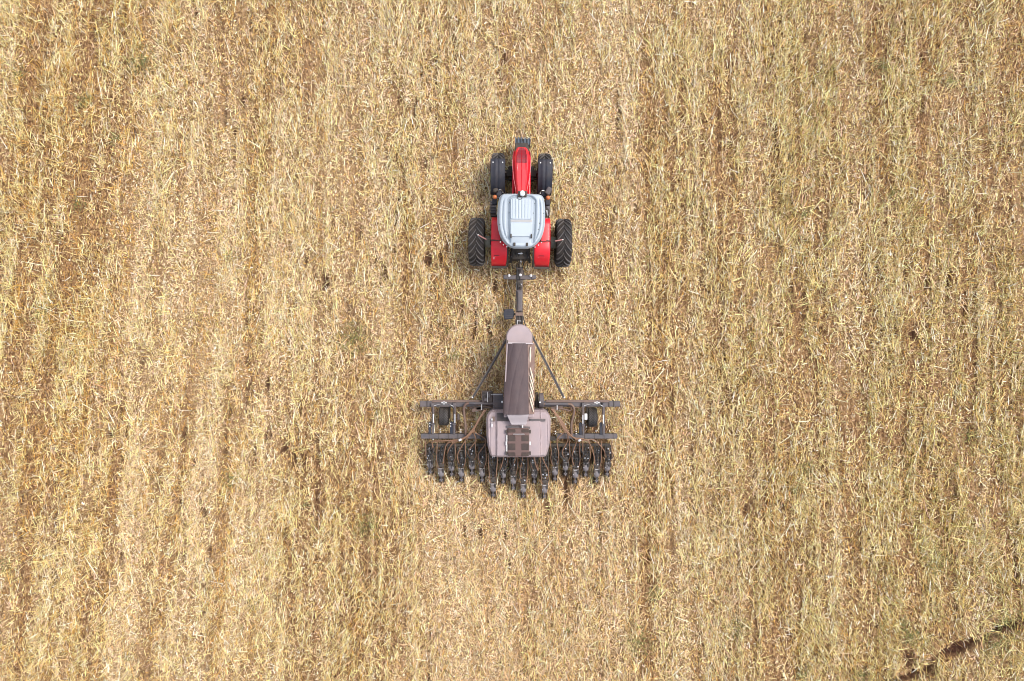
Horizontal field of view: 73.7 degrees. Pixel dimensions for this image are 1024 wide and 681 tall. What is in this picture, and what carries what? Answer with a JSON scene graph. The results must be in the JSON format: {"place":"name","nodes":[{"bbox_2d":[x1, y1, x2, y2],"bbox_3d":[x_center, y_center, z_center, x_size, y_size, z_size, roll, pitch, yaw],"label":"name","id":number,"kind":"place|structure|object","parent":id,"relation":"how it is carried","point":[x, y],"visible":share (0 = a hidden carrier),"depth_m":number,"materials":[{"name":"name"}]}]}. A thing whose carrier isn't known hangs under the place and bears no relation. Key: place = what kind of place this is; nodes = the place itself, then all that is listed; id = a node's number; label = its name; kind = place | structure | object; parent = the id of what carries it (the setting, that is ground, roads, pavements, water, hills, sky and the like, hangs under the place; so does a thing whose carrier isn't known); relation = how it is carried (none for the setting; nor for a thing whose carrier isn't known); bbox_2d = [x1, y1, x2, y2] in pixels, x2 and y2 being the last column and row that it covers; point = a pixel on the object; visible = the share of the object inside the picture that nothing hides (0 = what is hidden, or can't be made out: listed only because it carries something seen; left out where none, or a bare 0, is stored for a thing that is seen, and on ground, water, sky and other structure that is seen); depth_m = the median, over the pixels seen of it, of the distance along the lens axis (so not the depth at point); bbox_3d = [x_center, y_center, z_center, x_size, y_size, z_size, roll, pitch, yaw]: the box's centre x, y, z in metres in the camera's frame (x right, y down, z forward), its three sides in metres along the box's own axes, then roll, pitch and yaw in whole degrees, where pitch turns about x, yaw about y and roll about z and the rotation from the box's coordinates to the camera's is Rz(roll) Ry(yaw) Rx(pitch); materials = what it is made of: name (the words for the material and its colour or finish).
{"place":"outdoors","nodes":[
{"label":"outdoors","id":0,"kind":"place"},
{"bbox_2d":[0,0,1023,680],"bbox_3d":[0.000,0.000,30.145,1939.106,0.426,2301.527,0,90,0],"label":"ground","id":1,"kind":"structure","parent":0,"point":[898,428],"depth_m":30.02,"materials":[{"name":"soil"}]},
{"bbox_2d":[0,44,1023,680],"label":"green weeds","id":2,"kind":"object","parent":1,"relation":"on","point":[994,644],"visible":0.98,"depth_m":29.88,"materials":[{"name":"plant"}]},
{"bbox_2d":[0,0,1023,680],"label":"straw stubble","id":3,"kind":"object","parent":1,"relation":"on","point":[290,532],"visible":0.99,"depth_m":29.81,"materials":[{"name":"beige plant"}]},
{"bbox_2d":[420,264,619,498],"bbox_3d":[0.341,1.842,28.517,8.512,3.075,10.196,0,90,0],"label":"seed drill","id":4,"kind":"object","parent":1,"relation":"on","point":[518,424],"visible":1,"depth_m":28.89,"materials":[{"name":"grey metal"}]},
{"bbox_2d":[468,137,571,268],"bbox_3d":[0.362,-5.828,28.325,4.308,3.450,5.597,1,90,0],"label":"tractor","id":5,"kind":"object","parent":1,"relation":"on","point":[520,224],"visible":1,"depth_m":28.07,"materials":[{"name":"metal"}]}
]}

